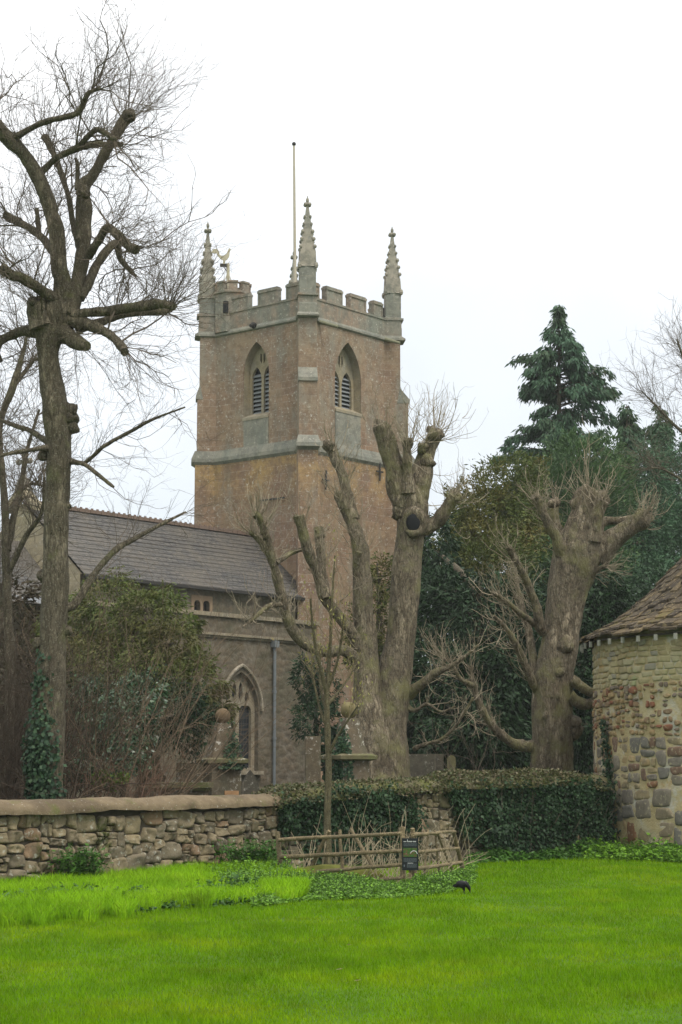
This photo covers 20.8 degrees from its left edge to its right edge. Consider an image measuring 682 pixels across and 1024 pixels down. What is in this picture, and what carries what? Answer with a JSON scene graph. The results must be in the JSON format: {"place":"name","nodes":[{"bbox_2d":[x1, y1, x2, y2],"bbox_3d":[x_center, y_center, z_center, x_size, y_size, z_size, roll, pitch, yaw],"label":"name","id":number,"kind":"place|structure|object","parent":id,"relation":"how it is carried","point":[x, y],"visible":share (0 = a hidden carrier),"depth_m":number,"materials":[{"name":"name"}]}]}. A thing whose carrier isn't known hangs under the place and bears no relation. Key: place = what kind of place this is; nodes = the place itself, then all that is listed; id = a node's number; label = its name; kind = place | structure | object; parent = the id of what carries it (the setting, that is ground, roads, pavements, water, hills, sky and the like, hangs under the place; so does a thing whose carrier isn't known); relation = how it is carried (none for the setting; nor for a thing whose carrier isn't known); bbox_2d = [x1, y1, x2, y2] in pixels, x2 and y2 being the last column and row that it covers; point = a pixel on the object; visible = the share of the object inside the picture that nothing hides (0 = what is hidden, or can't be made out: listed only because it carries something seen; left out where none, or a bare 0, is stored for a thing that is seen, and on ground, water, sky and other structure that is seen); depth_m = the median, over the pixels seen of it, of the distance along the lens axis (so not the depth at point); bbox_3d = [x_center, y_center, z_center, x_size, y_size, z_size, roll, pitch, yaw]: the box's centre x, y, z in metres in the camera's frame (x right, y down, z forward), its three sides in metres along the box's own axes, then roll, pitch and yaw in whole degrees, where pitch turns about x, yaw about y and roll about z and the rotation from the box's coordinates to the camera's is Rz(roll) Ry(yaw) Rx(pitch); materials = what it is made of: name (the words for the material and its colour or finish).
{"place":"outdoors","nodes":[
{"label":"outdoors","id":0,"kind":"place"},
{"bbox_2d":[0,855,681,1023],"bbox_3d":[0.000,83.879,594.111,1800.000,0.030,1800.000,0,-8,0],"label":"lawn","id":1,"kind":"structure","parent":0,"point":[630,1011],"depth_m":18.09,"materials":[{"name":"green plant"}]},
{"bbox_2d":[46,843,112,877],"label":"wall weed","id":2,"kind":"object","parent":1,"relation":"on","point":[81,862],"depth_m":30.29,"materials":[{"name":"green plant"}]},
{"bbox_2d":[0,872,260,913],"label":"dock weeds","id":3,"kind":"object","parent":1,"relation":"on","point":[209,882],"visible":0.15,"depth_m":26.12,"materials":[{"name":"green plant"}]},
{"bbox_2d":[0,859,314,926],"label":"long grass","id":4,"kind":"structure","parent":1,"relation":"on","point":[167,883],"depth_m":26.20,"materials":[{"name":"green plant"}]},
{"bbox_2d":[207,853,293,882],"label":"nettles","id":5,"kind":"object","parent":1,"relation":"on","point":[272,862],"visible":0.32,"depth_m":31.38,"materials":[{"name":"green plant"}]},
{"bbox_2d":[212,837,315,868],"bbox_3d":[-1.337,6.168,33.313,1.949,0.688,1.147,0,-8,0],"label":"wall weed","id":6,"kind":"object","parent":1,"relation":"on","point":[243,854],"depth_m":33.15,"materials":[{"name":"green plant"}]},
{"bbox_2d":[0,775,608,880],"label":"stone boundary wall","id":7,"kind":"structure","parent":1,"relation":"on","point":[133,833],"depth_m":32.48,"materials":[{"name":"beige stone"}]},
{"bbox_2d":[251,773,455,864],"bbox_3d":[0.323,6.061,36.133,4.814,1.938,1.133,7,-10,-39],"label":"ivy","id":8,"kind":"object","parent":7,"relation":"attached to","point":[287,812],"visible":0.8,"depth_m":35.88,"materials":[{"name":"green plant"}]},
{"bbox_2d":[421,767,620,855],"bbox_3d":[3.947,6.431,39.367,5.820,2.080,1.170,8,-11,-44],"label":"ivy","id":9,"kind":"object","parent":7,"relation":"attached to","point":[500,818],"visible":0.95,"depth_m":39.22,"materials":[{"name":"green plant"}]},
{"bbox_2d":[271,524,372,863],"bbox_3d":[-0.344,3.334,33.422,1.884,6.351,1.581,0,-8,0],"label":"sapling","id":10,"kind":"object","parent":1,"relation":"on","point":[326,701],"visible":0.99,"depth_m":33.38,"materials":[{"name":"brown plant"}]},
{"bbox_2d":[297,864,387,878],"bbox_3d":[-0.028,6.279,31.495,1.959,0.594,0.891,0,-8,0],"label":"mossy mound","id":11,"kind":"object","parent":1,"relation":"on","point":[329,866],"visible":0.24,"depth_m":31.34,"materials":[{"name":"green plant"}]},
{"bbox_2d":[248,854,479,907],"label":"nettles","id":12,"kind":"object","parent":1,"relation":"on","point":[334,886],"visible":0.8,"depth_m":28.47,"materials":[{"name":"green plant"}]},
{"bbox_2d":[275,827,464,881],"bbox_3d":[1.249,5.831,31.660,3.832,1.027,3.038,4,-9,-27],"label":"rustic fence","id":13,"kind":"object","parent":1,"relation":"on","point":[341,853],"visible":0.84,"depth_m":31.07,"materials":[{"name":"brown wood"}]},
{"bbox_2d":[284,813,490,883],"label":"cut canes","id":14,"kind":"object","parent":1,"relation":"on","point":[381,858],"visible":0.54,"depth_m":31.67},
{"bbox_2d":[402,838,417,879],"bbox_3d":[1.110,5.819,29.678,0.262,1.188,0.075,-1,-8,7],"label":"information sign","id":15,"kind":"object","parent":1,"relation":"on","point":[410,854],"visible":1,"depth_m":29.69,"materials":[{"name":"black metal"}]},
{"bbox_2d":[337,785,491,869],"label":"bramble stems","id":16,"kind":"object","parent":1,"relation":"on","point":[418,842],"visible":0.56,"depth_m":35.08,"materials":[{"name":"plant"}]},
{"bbox_2d":[453,880,470,893],"bbox_3d":[1.837,5.712,28.248,0.278,0.203,0.136,0,-8,0],"label":"bird","id":17,"kind":"object","parent":1,"relation":"on","point":[462,884],"visible":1,"depth_m":28.21},
{"bbox_2d":[463,836,597,863],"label":"nettles","id":18,"kind":"object","parent":1,"relation":"on","point":[570,851],"visible":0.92,"depth_m":38.53,"materials":[{"name":"green plant"}]},
{"bbox_2d":[576,832,681,862],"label":"nettles","id":19,"kind":"object","parent":1,"relation":"on","point":[617,850],"visible":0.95,"depth_m":38.95,"materials":[{"name":"green plant"}]},
{"bbox_2d":[579,556,681,848],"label":"round dovecote","id":20,"kind":"structure","parent":1,"relation":"on","point":[637,684],"depth_m":41.00,"materials":[{"name":"beige stone"}]},
{"bbox_2d":[598,719,620,842],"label":"ivy","id":21,"kind":"object","parent":20,"relation":"attached to","point":[606,763],"visible":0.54,"depth_m":41.95,"materials":[{"name":"green plant"}]},
{"bbox_2d":[0,0,681,684],"label":"sky","id":22,"kind":"structure","parent":0,"point":[522,159],"materials":[{"name":"white"}]},
{"bbox_3d":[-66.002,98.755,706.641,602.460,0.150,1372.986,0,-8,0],"label":"churchyard ground","id":23,"kind":"structure","parent":0,"visible":0},
{"bbox_2d":[0,574,100,799],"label":"brown shrub","id":24,"kind":"object","parent":23,"relation":"on","point":[29,595],"visible":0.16,"depth_m":47.25,"materials":[{"name":"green plant"}]},
{"bbox_2d":[0,283,109,795],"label":"bare tree","id":25,"kind":"object","parent":23,"relation":"on","point":[7,534],"visible":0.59,"depth_m":43.36,"materials":[{"name":"brown plant"}]},
{"bbox_2d":[1,737,217,798],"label":"dogwood shrub","id":26,"kind":"object","parent":23,"relation":"on","point":[142,793],"visible":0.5,"depth_m":38.05,"materials":[{"name":"red plant"}]},
{"bbox_2d":[91,768,129,796],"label":"young shrub","id":27,"kind":"object","parent":23,"relation":"on","point":[115,776],"visible":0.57,"depth_m":39.56,"materials":[{"name":"green plant"}]},
{"bbox_2d":[0,565,224,799],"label":"bramble thicket","id":28,"kind":"object","parent":23,"relation":"on","point":[6,789],"visible":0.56,"depth_m":38.73,"materials":[{"name":"brown plant"}]},
{"bbox_2d":[64,666,170,797],"bbox_3d":[-5.344,5.301,42.184,2.951,3.655,4.403,0,-8,0],"label":"laurel shrub","id":29,"kind":"object","parent":23,"relation":"on","point":[153,701],"visible":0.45,"depth_m":41.95,"materials":[{"name":"green plant"}]},
{"bbox_2d":[0,0,264,798],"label":"pollarded tree","id":30,"kind":"object","parent":23,"relation":"on","point":[57,316],"visible":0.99,"depth_m":37.01,"materials":[{"name":"brown plant"}]},
{"bbox_2d":[20,649,66,799],"bbox_3d":[-5.787,4.516,36.081,1.089,3.719,0.831,-6,-10,38],"label":"ivy","id":31,"kind":"object","parent":30,"relation":"attached to","point":[37,780],"visible":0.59,"depth_m":35.85,"materials":[{"name":"green plant"}]},
{"bbox_2d":[27,566,240,797],"bbox_3d":[-5.922,4.725,49.812,3.841,6.956,7.916,6,-10,-37],"label":"yew tree","id":32,"kind":"object","parent":23,"relation":"on","point":[150,614],"visible":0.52,"depth_m":49.53,"materials":[{"name":"green plant"}]},
{"bbox_2d":[65,661,227,797],"bbox_3d":[-5.310,5.713,46.606,4.057,4.077,3.923,-7,-11,42],"label":"evergreen shrub","id":33,"kind":"object","parent":23,"relation":"on","point":[199,713],"visible":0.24,"depth_m":46.47,"materials":[{"name":"green plant"}]},
{"bbox_2d":[140,759,165,792],"bbox_3d":[-4.819,7.141,47.540,0.662,1.743,0.140,1,-8,-6],"label":"gravestone","id":34,"kind":"object","parent":23,"relation":"on","point":[157,769],"visible":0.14,"depth_m":47.55,"materials":[{"name":"stone"}]},
{"bbox_2d":[149,782,212,795],"bbox_3d":[-3.622,6.696,41.979,1.350,1.155,0.700,-1,-8,7],"label":"chest tomb","id":35,"kind":"object","parent":23,"relation":"on","point":[196,790],"visible":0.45,"depth_m":41.73,"materials":[{"name":"stone"}]},
{"bbox_2d":[0,525,363,798],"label":"hazel shrub","id":36,"kind":"object","parent":23,"relation":"on","point":[169,740],"visible":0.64,"depth_m":39.87,"materials":[{"name":"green plant"}]},
{"bbox_2d":[176,763,203,781],"bbox_3d":[-4.015,7.492,49.510,0.759,1.585,0.140,-1,-8,6],"label":"gravestone","id":37,"kind":"object","parent":23,"relation":"on","point":[189,770],"visible":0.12,"depth_m":49.52,"materials":[{"name":"stone"}]},
{"bbox_2d":[0,142,414,799],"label":"church","id":38,"kind":"structure","parent":23,"relation":"on","point":[296,360],"depth_m":81.98,"materials":[{"name":"stone"}]},
{"bbox_2d":[191,594,212,611],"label":"clerestory window","id":39,"kind":"structure","parent":38,"relation":"in","point":[209,599],"depth_m":75.01,"materials":[{"name":"beige stone"}]},
{"bbox_2d":[220,663,263,774],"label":"aisle window","id":40,"kind":"structure","parent":38,"relation":"in","point":[250,707],"depth_m":71.68,"materials":[{"name":"stone"}]},
{"bbox_2d":[242,342,268,446],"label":"belfry window","id":41,"kind":"structure","parent":38,"relation":"in","point":[256,371],"depth_m":83.94,"materials":[{"name":"stone"}]},
{"bbox_2d":[335,343,361,448],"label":"belfry window","id":42,"kind":"structure","parent":38,"relation":"in","point":[347,375],"depth_m":84.15,"materials":[{"name":"stone"}]},
{"bbox_2d":[196,708,248,794],"bbox_3d":[-2.788,6.063,43.580,0.993,2.898,0.993,3,-8,-20],"label":"obelisk monument","id":43,"kind":"object","parent":23,"relation":"on","point":[231,787],"visible":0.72,"depth_m":43.29,"materials":[{"name":"stone"}]},
{"bbox_2d":[218,721,246,770],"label":"ivy","id":44,"kind":"object","parent":43,"relation":"attached to","point":[236,766],"visible":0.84,"depth_m":43.30,"materials":[{"name":"green plant"}]},
{"bbox_2d":[241,770,258,794],"bbox_3d":[-2.234,7.036,45.535,0.476,1.403,0.140,1,-8,-9],"label":"gravestone","id":45,"kind":"object","parent":23,"relation":"on","point":[249,784],"visible":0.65,"depth_m":45.52,"materials":[{"name":"stone"}]},
{"bbox_2d":[305,736,320,783],"bbox_3d":[-0.787,7.396,51.541,0.430,2.332,0.140,2,-8,-11],"label":"gravestone","id":46,"kind":"object","parent":23,"relation":"on","point":[312,759],"visible":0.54,"depth_m":51.55,"materials":[{"name":"stone"}]},
{"bbox_2d":[285,647,347,743],"bbox_3d":[-0.795,6.844,59.091,2.074,5.225,2.475,0,-8,0],"label":"evergreen shrub","id":47,"kind":"object","parent":23,"relation":"on","point":[310,708],"visible":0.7,"depth_m":59.46,"materials":[{"name":"green plant"}]},
{"bbox_2d":[320,702,377,780],"bbox_3d":[0.175,5.631,40.611,0.930,2.942,0.930,4,-9,-28],"label":"obelisk monument","id":48,"kind":"object","parent":23,"relation":"on","point":[360,757],"visible":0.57,"depth_m":40.46,"materials":[{"name":"stone"}]},
{"bbox_2d":[331,718,354,782],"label":"ivy","id":49,"kind":"object","parent":48,"relation":"attached to","point":[340,746],"visible":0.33,"depth_m":40.27,"materials":[{"name":"green plant"}]},
{"bbox_2d":[221,367,495,778],"bbox_3d":[0.420,1.880,44.494,6.991,11.469,3.320,2,-8,-16],"label":"pollarded tree","id":50,"kind":"object","parent":23,"relation":"on","point":[384,711],"visible":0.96,"depth_m":44.65,"materials":[{"name":"brown plant"}]},
{"bbox_2d":[341,551,392,670],"bbox_3d":[0.992,5.474,61.401,2.310,8.593,2.370,0,-8,0],"label":"yew tree","id":51,"kind":"object","parent":23,"relation":"on","point":[377,578],"visible":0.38,"depth_m":62.06,"materials":[{"name":"green leaf"}]},
{"bbox_2d":[409,754,443,776],"bbox_3d":[2.068,7.375,49.526,1.345,1.823,0.140,1,-8,-6],"label":"gravestone","id":52,"kind":"object","parent":23,"relation":"on","point":[429,764],"visible":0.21,"depth_m":49.56,"materials":[{"name":"stone"}]},
{"bbox_2d":[312,710,589,781],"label":"hedge","id":53,"kind":"object","parent":23,"relation":"on","point":[509,764],"visible":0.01,"depth_m":68.84,"materials":[{"name":"green plant"}]},
{"bbox_2d":[447,755,455,775],"bbox_3d":[3.130,7.792,52.497,0.238,1.809,0.140,-1,-8,6],"label":"gravestone","id":54,"kind":"object","parent":23,"relation":"on","point":[452,758],"visible":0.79,"depth_m":52.52,"materials":[{"name":"stone"}]},
{"bbox_2d":[408,681,520,775],"bbox_3d":[3.162,6.334,50.254,3.916,3.897,3.771,0,-8,0],"label":"bare shrub","id":55,"kind":"object","parent":23,"relation":"on","point":[458,741],"visible":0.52,"depth_m":50.14,"materials":[{"name":"brown plant"}]},
{"bbox_2d":[386,510,546,771],"bbox_3d":[4.033,4.308,57.170,5.690,9.808,7.616,0,-8,0],"label":"yew tree","id":56,"kind":"object","parent":23,"relation":"on","point":[512,696],"visible":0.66,"depth_m":55.65,"materials":[{"name":"green plant"}]},
{"bbox_2d":[423,442,564,767],"bbox_3d":[5.177,3.681,64.257,5.840,12.988,7.448,0,-8,0],"label":"yew tree","id":57,"kind":"object","parent":23,"relation":"on","point":[497,500],"visible":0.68,"depth_m":64.80,"materials":[{"name":"green plant"}]},
{"bbox_2d":[415,416,674,775],"bbox_3d":[5.121,2.607,46.629,6.798,10.551,3.320,0,-8,0],"label":"pollarded tree","id":58,"kind":"object","parent":23,"relation":"on","point":[585,545],"visible":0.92,"depth_m":46.62,"materials":[{"name":"brown plant"}]},
{"bbox_2d":[473,304,633,678],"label":"conifer","id":59,"kind":"object","parent":23,"relation":"on","point":[582,389],"visible":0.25,"depth_m":93.09,"materials":[{"name":"green plant"}]},
{"bbox_2d":[501,425,653,672],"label":"cypress tree","id":60,"kind":"object","parent":23,"relation":"on","point":[563,449],"visible":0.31,"depth_m":73.63,"materials":[{"name":"green plant"}]},
{"bbox_2d":[510,553,681,774],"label":"yew tree","id":61,"kind":"object","parent":23,"relation":"on","point":[599,612],"visible":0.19,"depth_m":59.24,"materials":[{"name":"green plant"}]},
{"bbox_2d":[606,402,655,566],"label":"conifer","id":62,"kind":"object","parent":23,"relation":"on","point":[625,423],"visible":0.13,"depth_m":85.01,"materials":[{"name":"dark green conifer needles"},{"name":"bark"}]},
{"bbox_2d":[593,287,681,499],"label":"bare tree","id":63,"kind":"object","parent":23,"relation":"on","point":[641,393],"visible":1,"depth_m":66.35,"materials":[{"name":"brown plant"}]},
{"bbox_2d":[597,421,681,617],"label":"cypress tree","id":64,"kind":"object","parent":23,"relation":"on","point":[670,530],"visible":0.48,"depth_m":76.97,"materials":[{"name":"green plant"}]},
{"bbox_2d":[641,403,681,581],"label":"conifer","id":65,"kind":"object","parent":23,"relation":"on","point":[656,425],"visible":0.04,"depth_m":87.07,"materials":[{"name":"green plant"}]}
]}

